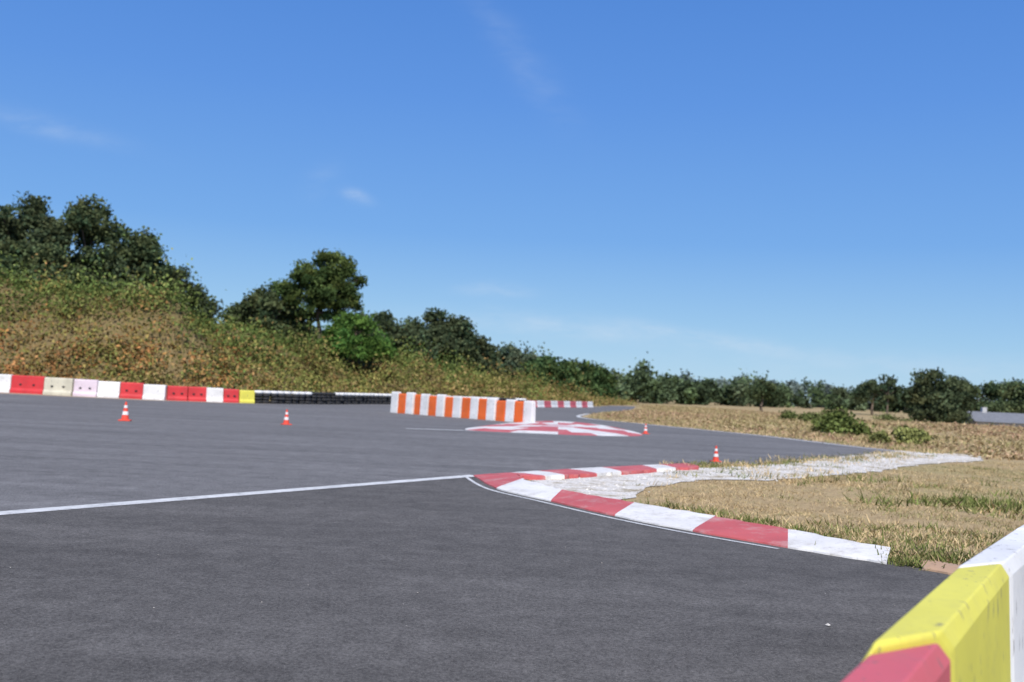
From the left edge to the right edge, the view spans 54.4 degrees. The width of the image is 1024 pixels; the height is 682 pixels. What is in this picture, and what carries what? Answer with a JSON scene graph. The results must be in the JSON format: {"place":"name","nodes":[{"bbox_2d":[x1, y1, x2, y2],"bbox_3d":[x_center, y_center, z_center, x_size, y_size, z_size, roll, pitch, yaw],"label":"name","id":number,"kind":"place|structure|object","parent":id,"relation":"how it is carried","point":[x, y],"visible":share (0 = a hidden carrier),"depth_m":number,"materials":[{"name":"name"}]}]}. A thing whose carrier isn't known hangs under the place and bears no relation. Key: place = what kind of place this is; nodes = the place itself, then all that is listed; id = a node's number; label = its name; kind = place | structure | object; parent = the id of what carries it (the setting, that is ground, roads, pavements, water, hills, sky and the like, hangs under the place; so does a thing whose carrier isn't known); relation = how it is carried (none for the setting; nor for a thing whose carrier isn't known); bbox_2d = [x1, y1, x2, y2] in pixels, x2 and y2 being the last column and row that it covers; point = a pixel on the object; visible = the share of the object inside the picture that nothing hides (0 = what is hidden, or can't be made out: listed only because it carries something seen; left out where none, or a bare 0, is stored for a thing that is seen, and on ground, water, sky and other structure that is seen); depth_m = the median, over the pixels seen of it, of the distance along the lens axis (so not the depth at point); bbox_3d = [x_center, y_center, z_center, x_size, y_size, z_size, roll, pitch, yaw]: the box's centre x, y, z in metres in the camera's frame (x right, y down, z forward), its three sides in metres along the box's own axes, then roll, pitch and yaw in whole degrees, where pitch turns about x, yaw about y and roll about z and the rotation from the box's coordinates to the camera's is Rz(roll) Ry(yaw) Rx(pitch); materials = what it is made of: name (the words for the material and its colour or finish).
{"place":"outdoors","nodes":[
{"label":"outdoors","id":0,"kind":"place"},
{"bbox_2d":[0,392,270,403],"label":"dirt shoulder","id":1,"kind":"object","parent":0,"point":[105,397],"visible":0.39,"depth_m":55.45},
{"bbox_2d":[0,374,11,392],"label":"block","id":2,"kind":"object","parent":1,"relation":"on","point":[5,382],"depth_m":56.62,"materials":[{"name":"white plastic"}]},
{"bbox_2d":[10,375,44,393],"bbox_3d":[-27.468,2.488,56.608,1.977,1.024,0.500,2,-3,7],"label":"block","id":3,"kind":"object","parent":1,"relation":"on","point":[26,386],"depth_m":56.43,"materials":[{"name":"red plastic"}]},
{"bbox_2d":[43,377,73,395],"bbox_3d":[-25.610,2.580,56.335,1.695,0.989,0.500,2,-3,7],"label":"block","id":4,"kind":"object","parent":1,"relation":"on","point":[57,384],"depth_m":56.16,"materials":[{"name":"beige plastic"}]},
{"bbox_2d":[73,379,98,396],"bbox_3d":[-24.078,2.663,56.317,1.317,0.966,0.524,3,-3,0],"label":"block","id":5,"kind":"object","parent":1,"relation":"on","point":[85,390],"depth_m":56.16,"materials":[{"name":"plastic"}]},
{"bbox_2d":[97,381,120,397],"bbox_3d":[-22.771,2.753,56.338,1.240,0.911,0.522,3,-3,0],"label":"block","id":6,"kind":"object","parent":1,"relation":"on","point":[106,389],"depth_m":56.18,"materials":[{"name":"white plastic"}]},
{"bbox_2d":[119,382,144,398],"bbox_3d":[-21.482,2.812,56.356,1.278,0.916,0.523,3,-3,0],"label":"block","id":7,"kind":"object","parent":1,"relation":"on","point":[131,388],"depth_m":56.19,"materials":[{"name":"red plastic"}]},
{"bbox_2d":[142,384,166,399],"bbox_3d":[-20.195,2.900,56.307,1.240,0.856,0.522,3,-3,0],"label":"block","id":8,"kind":"object","parent":1,"relation":"on","point":[154,392],"depth_m":56.15,"materials":[{"name":"white plastic"}]},
{"bbox_2d":[167,386,187,400],"bbox_3d":[-19.066,2.983,56.695,1.079,0.834,0.500,4,-3,-28],"label":"block","id":9,"kind":"object","parent":1,"relation":"on","point":[177,391],"depth_m":56.53,"materials":[{"name":"red plastic"}]},
{"bbox_2d":[187,386,206,401],"bbox_3d":[-18.108,3.052,57.213,1.009,0.836,0.500,4,-3,-28],"label":"block","id":10,"kind":"object","parent":1,"relation":"on","point":[197,391],"depth_m":57.05,"materials":[{"name":"red plastic"}]},
{"bbox_2d":[206,388,222,401],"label":"block","id":11,"kind":"object","parent":1,"relation":"on","point":[214,394],"depth_m":57.41,"materials":[{"name":"white plastic"}]},
{"bbox_2d":[223,389,238,402],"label":"block","id":12,"kind":"object","parent":1,"relation":"on","point":[230,393],"depth_m":57.80,"materials":[{"name":"red plastic"}]},
{"bbox_2d":[239,390,254,402],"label":"block","id":13,"kind":"object","parent":1,"relation":"on","point":[246,396],"depth_m":58.25,"materials":[{"name":"yellow plastic"}]},
{"bbox_2d":[0,394,894,510],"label":"asphalt track","id":14,"kind":"structure","parent":0,"point":[57,451],"depth_m":24.56,"materials":[{"name":"grey asphalt"}]},
{"bbox_2d":[118,402,131,420],"bbox_3d":[-12.178,2.215,31.373,0.360,0.600,0.360,3,-3,-11],"label":"traffic cone","id":15,"kind":"object","parent":14,"relation":"on","point":[125,416],"visible":1,"depth_m":31.30,"materials":[{"name":"orange plastic"}]},
{"bbox_2d":[0,475,473,514],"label":"painted line","id":16,"kind":"object","parent":14,"relation":"on","point":[177,499],"visible":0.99,"depth_m":12.88,"materials":[{"name":"paint"}]},
{"bbox_2d":[281,409,291,424],"bbox_3d":[-7.670,2.587,33.878,0.312,0.520,0.312,4,-3,-29],"label":"traffic cone","id":17,"kind":"object","parent":14,"relation":"on","point":[286,420],"visible":1,"depth_m":33.81,"materials":[{"name":"orange plastic"}]},
{"bbox_2d":[254,390,525,403],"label":"tyre wall","id":18,"kind":"structure","parent":14,"relation":"on","point":[275,397],"depth_m":64.07,"materials":[{"name":"grey rubber"}]},
{"bbox_2d":[390,392,535,421],"bbox_3d":[-2.687,3.289,50.040,10.116,1.133,0.421,0,-4,43],"label":"plastic barrier row","id":19,"kind":"object","parent":14,"relation":"on","point":[492,409],"visible":0.91,"depth_m":49.64,"materials":[{"name":"white plastic"}]},
{"bbox_2d":[544,401,551,406],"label":"block","id":20,"kind":"object","parent":14,"relation":"on","point":[547,403],"depth_m":91.70,"materials":[{"name":"red plastic"}]},
{"bbox_2d":[466,421,641,435],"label":"track kerb","id":21,"kind":"structure","parent":14,"relation":"on","point":[559,427],"depth_m":39.86,"materials":[{"name":"red paint"}]},
{"bbox_2d":[551,401,557,406],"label":"block","id":22,"kind":"object","parent":14,"relation":"on","point":[554,403],"depth_m":93.36,"materials":[{"name":"white plastic"}]},
{"bbox_2d":[558,401,563,406],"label":"block","id":23,"kind":"object","parent":14,"relation":"on","point":[560,403],"depth_m":94.90,"materials":[{"name":"red plastic"}]},
{"bbox_2d":[564,401,570,406],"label":"block","id":24,"kind":"object","parent":14,"relation":"on","point":[566,403],"depth_m":96.47,"materials":[{"name":"white plastic"}]},
{"bbox_2d":[570,401,576,406],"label":"block","id":25,"kind":"object","parent":14,"relation":"on","point":[572,403],"depth_m":98.13,"materials":[{"name":"red plastic"}]},
{"bbox_2d":[576,401,581,407],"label":"block","id":26,"kind":"object","parent":14,"relation":"on","point":[578,403],"depth_m":99.77,"materials":[{"name":"white plastic"}]},
{"bbox_2d":[479,463,698,479],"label":"track kerb","id":27,"kind":"structure","parent":14,"relation":"on","point":[559,474],"depth_m":19.39,"materials":[{"name":"red paint"}]},
{"bbox_2d":[587,402,592,407],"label":"block","id":28,"kind":"object","parent":14,"relation":"on","point":[589,404],"depth_m":102.84,"materials":[{"name":"white plastic"}]},
{"bbox_2d":[710,446,721,461],"bbox_3d":[5.113,2.825,24.946,0.240,0.400,0.240,3,-3,-6],"label":"traffic cone","id":29,"kind":"object","parent":14,"relation":"on","point":[715,457],"visible":0.95,"depth_m":24.90,"materials":[{"name":"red plastic"}]},
{"bbox_2d":[576,414,893,450],"bbox_3d":[7.865,4.511,53.591,4.325,0.001,39.105,3,-3,-12],"label":"painted line","id":30,"kind":"object","parent":14,"relation":"on","point":[739,433],"visible":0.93,"depth_m":45.32,"materials":[{"name":"paint"}]},
{"bbox_2d":[921,560,959,574],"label":"track kerb","id":31,"kind":"structure","parent":14,"relation":"on","point":[949,568],"depth_m":9.76,"materials":[{"name":"beige concrete"}]},
{"bbox_2d":[0,477,949,681],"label":"asphalt apron","id":32,"kind":"object","parent":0,"point":[322,585],"visible":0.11,"depth_m":7.57,"materials":[{"name":"grey asphalt"}]},
{"bbox_2d":[463,475,779,548],"bbox_3d":[0.737,2.290,14.048,0.668,0.001,7.927,4,-3,-28],"label":"painted line","id":33,"kind":"object","parent":32,"relation":"on","point":[468,478],"visible":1,"depth_m":12.76,"materials":[{"name":"paint"}]},
{"bbox_2d":[841,525,1023,681],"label":"plastic barrier","id":34,"kind":"object","parent":32,"relation":"on","point":[963,622],"visible":1,"depth_m":3.66,"materials":[{"name":"yellow plastic"}]},
{"bbox_2d":[0,282,1023,556],"bbox_3d":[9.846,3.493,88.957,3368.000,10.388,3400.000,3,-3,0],"label":"ground","id":35,"kind":"structure","parent":0,"point":[816,498],"depth_m":25.99,"materials":[{"name":"beige plant"}]},
{"bbox_2d":[0,237,39,285],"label":"oak tree","id":36,"kind":"object","parent":35,"relation":"on","point":[8,251],"visible":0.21,"depth_m":81.27,"materials":[{"name":"green plant"}]},
{"bbox_2d":[0,190,52,254],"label":"oak tree","id":37,"kind":"object","parent":35,"relation":"on","point":[27,215],"visible":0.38,"depth_m":84.44,"materials":[{"name":"green plant"}]},
{"bbox_2d":[18,214,84,279],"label":"oak tree","id":38,"kind":"object","parent":35,"relation":"on","point":[53,229],"visible":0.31,"depth_m":83.09,"materials":[{"name":"green plant"}]},
{"bbox_2d":[24,242,99,287],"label":"oak tree","id":39,"kind":"object","parent":35,"relation":"on","point":[51,253],"visible":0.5,"depth_m":80.53,"materials":[{"name":"green plant"}]},
{"bbox_2d":[59,193,139,280],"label":"oak tree","id":40,"kind":"object","parent":35,"relation":"on","point":[92,229],"visible":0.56,"depth_m":84.14,"materials":[{"name":"green plant"}]},
{"bbox_2d":[86,254,148,291],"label":"oak tree","id":41,"kind":"object","parent":35,"relation":"on","point":[116,270],"visible":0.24,"depth_m":83.50,"materials":[{"name":"green plant"}]},
{"bbox_2d":[107,225,172,294],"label":"oak tree","id":42,"kind":"object","parent":35,"relation":"on","point":[142,247],"visible":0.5,"depth_m":86.43,"materials":[{"name":"green plant"}]},
{"bbox_2d":[129,259,181,295],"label":"oak tree","id":43,"kind":"object","parent":35,"relation":"on","point":[165,266],"visible":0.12,"depth_m":87.51,"materials":[{"name":"green plant"}]},
{"bbox_2d":[159,264,204,314],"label":"oak tree","id":44,"kind":"object","parent":35,"relation":"on","point":[185,275],"visible":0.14,"depth_m":88.78,"materials":[{"name":"green plant"}]},
{"bbox_2d":[183,283,223,324],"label":"oak tree","id":45,"kind":"object","parent":35,"relation":"on","point":[206,300],"visible":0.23,"depth_m":89.61,"materials":[{"name":"green plant"}]},
{"bbox_2d":[216,302,254,327],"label":"oak tree","id":46,"kind":"object","parent":35,"relation":"on","point":[231,312],"visible":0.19,"depth_m":96.69,"materials":[{"name":"green plant"}]},
{"bbox_2d":[226,285,278,338],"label":"oak tree","id":47,"kind":"object","parent":35,"relation":"on","point":[245,306],"visible":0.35,"depth_m":95.09,"materials":[{"name":"green plant"}]},
{"bbox_2d":[251,289,299,339],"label":"oak tree","id":48,"kind":"object","parent":35,"relation":"on","point":[275,304],"visible":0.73,"depth_m":94.42,"materials":[{"name":"green plant"}]},
{"bbox_2d":[282,307,316,341],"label":"oak tree","id":49,"kind":"object","parent":35,"relation":"on","point":[292,318],"visible":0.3,"depth_m":96.41,"materials":[{"name":"green plant"}]},
{"bbox_2d":[0,234,607,401],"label":"bracken","id":50,"kind":"object","parent":35,"relation":"on","point":[523,379],"visible":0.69,"depth_m":70.23,"materials":[{"name":"green plant"}]},
{"bbox_2d":[263,248,368,337],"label":"broadleaf tree","id":51,"kind":"object","parent":35,"relation":"on","point":[330,288],"visible":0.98,"depth_m":94.14,"materials":[{"name":"green plant"}]},
{"bbox_2d":[0,282,636,405],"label":"bank grass","id":52,"kind":"structure","parent":35,"relation":"on","point":[159,301],"depth_m":68.78,"materials":[{"name":"green"}]},
{"bbox_2d":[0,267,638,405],"bbox_3d":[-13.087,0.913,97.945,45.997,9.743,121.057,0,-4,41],"label":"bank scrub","id":53,"kind":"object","parent":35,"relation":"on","point":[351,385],"visible":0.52,"depth_m":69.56,"materials":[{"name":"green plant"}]},
{"bbox_2d":[314,310,398,371],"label":"green bush","id":54,"kind":"object","parent":35,"relation":"on","point":[345,323],"visible":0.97,"depth_m":82.95,"materials":[{"name":"green plant"}]},
{"bbox_2d":[352,311,387,336],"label":"oak tree","id":55,"kind":"object","parent":35,"relation":"on","point":[369,325],"visible":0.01,"depth_m":115.51,"materials":[{"name":"green plant"}]},
{"bbox_2d":[368,309,408,355],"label":"oak tree","id":56,"kind":"object","parent":35,"relation":"on","point":[393,327],"visible":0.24,"depth_m":116.91,"materials":[{"name":"green plant"}]},
{"bbox_2d":[216,320,595,376],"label":"distant tree line","id":57,"kind":"object","parent":35,"relation":"on","point":[526,349],"visible":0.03,"depth_m":161.20,"materials":[{"name":"green plant"}]},
{"bbox_2d":[394,316,428,352],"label":"oak tree","id":58,"kind":"object","parent":35,"relation":"on","point":[410,324],"visible":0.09,"depth_m":119.76,"materials":[{"name":"green plant"}]},
{"bbox_2d":[401,327,448,364],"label":"oak tree","id":59,"kind":"object","parent":35,"relation":"on","point":[422,336],"visible":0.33,"depth_m":116.18,"materials":[{"name":"green plant"}]},
{"bbox_2d":[421,307,463,366],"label":"oak tree","id":60,"kind":"object","parent":35,"relation":"on","point":[433,323],"visible":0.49,"depth_m":119.19,"materials":[{"name":"green plant"}]},
{"bbox_2d":[441,314,476,366],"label":"oak tree","id":61,"kind":"object","parent":35,"relation":"on","point":[466,324],"visible":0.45,"depth_m":120.12,"materials":[{"name":"green plant"}]},
{"bbox_2d":[456,330,494,375],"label":"oak tree","id":62,"kind":"object","parent":35,"relation":"on","point":[480,343],"visible":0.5,"depth_m":120.89,"materials":[{"name":"green plant"}]},
{"bbox_2d":[477,344,505,376],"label":"oak tree","id":63,"kind":"object","parent":35,"relation":"on","point":[493,354],"visible":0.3,"depth_m":122.84,"materials":[{"name":"green plant"}]},
{"bbox_2d":[498,343,524,378],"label":"oak tree","id":64,"kind":"object","parent":35,"relation":"on","point":[510,352],"visible":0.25,"depth_m":148.91,"materials":[{"name":"green plant"}]},
{"bbox_2d":[514,350,538,376],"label":"oak tree","id":65,"kind":"object","parent":35,"relation":"on","point":[526,357],"visible":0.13,"depth_m":147.90,"materials":[{"name":"green plant"}]},
{"bbox_2d":[518,358,550,388],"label":"oak tree","id":66,"kind":"object","parent":35,"relation":"on","point":[534,367],"visible":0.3,"depth_m":131.24,"materials":[{"name":"green plant"}]},
{"bbox_2d":[537,401,544,406],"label":"block","id":67,"kind":"object","parent":35,"relation":"on","point":[540,403],"depth_m":90.09,"materials":[{"name":"white plastic"}]},
{"bbox_2d":[532,354,570,390],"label":"oak tree","id":68,"kind":"object","parent":35,"relation":"on","point":[555,369],"visible":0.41,"depth_m":133.71,"materials":[{"name":"green plant"}]},
{"bbox_2d":[557,356,587,394],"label":"oak tree","id":69,"kind":"object","parent":35,"relation":"on","point":[574,372],"visible":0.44,"depth_m":135.22,"materials":[{"name":"green plant"}]},
{"bbox_2d":[577,359,607,398],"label":"oak tree","id":70,"kind":"object","parent":35,"relation":"on","point":[592,373],"visible":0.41,"depth_m":138.99,"materials":[{"name":"green plant"}]},
{"bbox_2d":[595,362,619,399],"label":"oak tree","id":71,"kind":"object","parent":35,"relation":"on","point":[609,383],"visible":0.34,"depth_m":141.86,"materials":[{"name":"green plant"}]},
{"bbox_2d":[473,474,890,563],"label":"track kerb","id":72,"kind":"structure","parent":35,"relation":"on","point":[707,524],"depth_m":12.27,"materials":[{"name":"red paint"}]},
{"bbox_2d":[531,451,982,498],"bbox_3d":[8.443,3.205,25.590,3.454,0.001,25.774,1,-3,36],"label":"gravel strip","id":73,"kind":"object","parent":35,"relation":"on","point":[629,490],"visible":0.79,"depth_m":20.68,"materials":[{"name":"gravel"}]},
{"bbox_2d":[552,452,977,494],"bbox_3d":[8.316,3.185,25.552,3.490,0.034,25.733,1,-3,37],"label":"limestone rubble","id":74,"kind":"object","parent":73,"relation":"on","point":[788,471],"visible":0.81,"depth_m":23.23,"materials":[{"name":"white gravel"}]},
{"bbox_2d":[614,450,985,487],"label":"weeds","id":75,"kind":"object","parent":73,"relation":"on","point":[786,468],"visible":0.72,"depth_m":22.88,"materials":[{"name":"beige plant"}]},
{"bbox_2d":[660,450,943,470],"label":"weeds","id":76,"kind":"object","parent":73,"relation":"on","point":[777,462],"visible":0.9,"depth_m":26.56,"materials":[{"name":"beige plant"}]},
{"bbox_2d":[741,376,788,410],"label":"oak tree","id":77,"kind":"object","parent":35,"relation":"on","point":[763,389],"visible":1,"depth_m":149.22,"materials":[{"name":"green plant"}]},
{"bbox_2d":[582,410,966,454],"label":"weeds","id":78,"kind":"object","parent":35,"relation":"on","point":[921,450],"visible":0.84,"depth_m":43.70,"materials":[{"name":"beige plant"}]},
{"bbox_2d":[778,409,800,419],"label":"heath bush","id":79,"kind":"object","parent":35,"relation":"on","point":[787,414],"visible":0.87,"depth_m":77.60,"materials":[{"name":"green plant"}]},
{"bbox_2d":[578,351,1006,413],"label":"distant tree line","id":80,"kind":"object","parent":35,"relation":"on","point":[643,385],"visible":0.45,"depth_m":217.12,"materials":[{"name":"green plant"}]},
{"bbox_2d":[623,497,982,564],"bbox_3d":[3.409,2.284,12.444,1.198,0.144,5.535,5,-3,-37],"label":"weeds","id":81,"kind":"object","parent":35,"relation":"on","point":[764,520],"visible":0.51,"depth_m":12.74,"materials":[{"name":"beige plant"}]},
{"bbox_2d":[591,404,1023,460],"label":"heath","id":82,"kind":"object","parent":35,"relation":"on","point":[929,428],"visible":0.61,"depth_m":58.31,"materials":[{"name":"beige plant"}]},
{"bbox_2d":[797,413,820,421],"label":"heath bush","id":83,"kind":"object","parent":35,"relation":"on","point":[808,417],"visible":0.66,"depth_m":65.58,"materials":[{"name":"green plant"}]},
{"bbox_2d":[800,412,822,417],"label":"heath bush","id":84,"kind":"object","parent":35,"relation":"on","point":[805,414],"visible":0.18,"depth_m":85.71,"materials":[{"name":"green plant"}]},
{"bbox_2d":[616,368,1015,410],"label":"distant tree line","id":85,"kind":"object","parent":35,"relation":"on","point":[796,386],"visible":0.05,"depth_m":336.01,"materials":[{"name":"green plant"}]},
{"bbox_2d":[636,461,1023,555],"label":"grass verge","id":86,"kind":"object","parent":35,"relation":"on","point":[845,485],"depth_m":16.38,"materials":[{"name":"beige plant"}]},
{"bbox_2d":[842,489,1023,520],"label":"weeds","id":87,"kind":"object","parent":86,"relation":"on","point":[979,504],"visible":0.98,"depth_m":16.33,"materials":[{"name":"green plant"}]},
{"bbox_2d":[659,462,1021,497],"bbox_3d":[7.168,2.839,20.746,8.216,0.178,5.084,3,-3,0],"label":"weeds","id":88,"kind":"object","parent":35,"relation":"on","point":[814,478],"visible":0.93,"depth_m":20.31,"materials":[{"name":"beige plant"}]},
{"bbox_2d":[805,405,881,435],"bbox_3d":[16.906,4.111,51.032,3.558,1.627,3.824,3,-3,0],"label":"heath bush","id":89,"kind":"object","parent":35,"relation":"on","point":[836,420],"visible":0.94,"depth_m":50.17,"materials":[{"name":"green plant"}]},
{"bbox_2d":[848,378,900,414],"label":"oak tree","id":90,"kind":"object","parent":35,"relation":"on","point":[863,393],"visible":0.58,"depth_m":169.38,"materials":[{"name":"green plant"}]},
{"bbox_2d":[867,429,891,443],"bbox_3d":[15.500,4.050,41.703,1.575,0.724,1.105,5,-3,-36],"label":"heath bush","id":91,"kind":"object","parent":35,"relation":"on","point":[880,435],"visible":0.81,"depth_m":41.40,"materials":[{"name":"green plant"}]},
{"bbox_2d":[870,411,904,421],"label":"heath bush","id":92,"kind":"object","parent":35,"relation":"on","point":[886,416],"visible":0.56,"depth_m":99.54,"materials":[{"name":"green plant"}]},
{"bbox_2d":[869,374,906,412],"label":"oak tree","id":93,"kind":"object","parent":35,"relation":"on","point":[887,397],"visible":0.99,"depth_m":129.84,"materials":[{"name":"green plant"}]},
{"bbox_2d":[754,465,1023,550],"bbox_3d":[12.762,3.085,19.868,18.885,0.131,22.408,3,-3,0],"label":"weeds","id":94,"kind":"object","parent":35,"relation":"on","point":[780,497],"visible":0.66,"depth_m":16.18,"materials":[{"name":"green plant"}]},
{"bbox_2d":[889,425,937,444],"bbox_3d":[16.970,4.059,42.662,2.686,0.926,2.009,5,-4,-42],"label":"heath bush","id":95,"kind":"object","parent":35,"relation":"on","point":[907,433],"visible":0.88,"depth_m":42.37,"materials":[{"name":"green plant"}]},
{"bbox_2d":[869,540,979,570],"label":"weeds","id":96,"kind":"object","parent":35,"relation":"on","point":[935,554],"visible":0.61,"depth_m":10.44,"materials":[{"name":"beige plant"}]},
{"bbox_2d":[898,367,977,423],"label":"oak tree","id":97,"kind":"object","parent":35,"relation":"on","point":[947,399],"visible":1,"depth_m":128.72,"materials":[{"name":"green plant"}]},
{"bbox_2d":[959,379,1010,412],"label":"oak tree","id":98,"kind":"object","parent":35,"relation":"on","point":[991,390],"visible":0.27,"depth_m":146.12,"materials":[{"name":"green plant"}]},
{"bbox_2d":[965,421,1023,426],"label":"walls","id":99,"kind":"structure","parent":35,"relation":"on","point":[997,423],"depth_m":130.78,"materials":[{"name":"grey concrete"}]},
{"bbox_2d":[967,411,1023,423],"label":"roof","id":100,"kind":"structure","parent":99,"relation":"on","point":[998,417],"depth_m":132.05,"materials":[{"name":"metal"}]},
{"bbox_2d":[980,407,986,412],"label":"chimney","id":101,"kind":"object","parent":100,"relation":"on","point":[983,409],"visible":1,"depth_m":133.56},
{"bbox_2d":[994,377,1023,413],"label":"oak tree","id":102,"kind":"object","parent":35,"relation":"on","point":[1017,392],"visible":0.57,"depth_m":148.29,"materials":[{"name":"green plant"}]},
{"bbox_2d":[0,0,1023,402],"label":"sky","id":103,"kind":"structure","parent":0,"point":[832,191],"materials":[{"name":"blue"}]},
{"bbox_2d":[583,412,903,450],"bbox_3d":[8.563,4.832,59.583,7.462,0.001,50.210,3,-3,-7],"label":"dirt shoulder","id":104,"kind":"object","parent":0,"point":[754,434],"visible":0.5,"depth_m":45.32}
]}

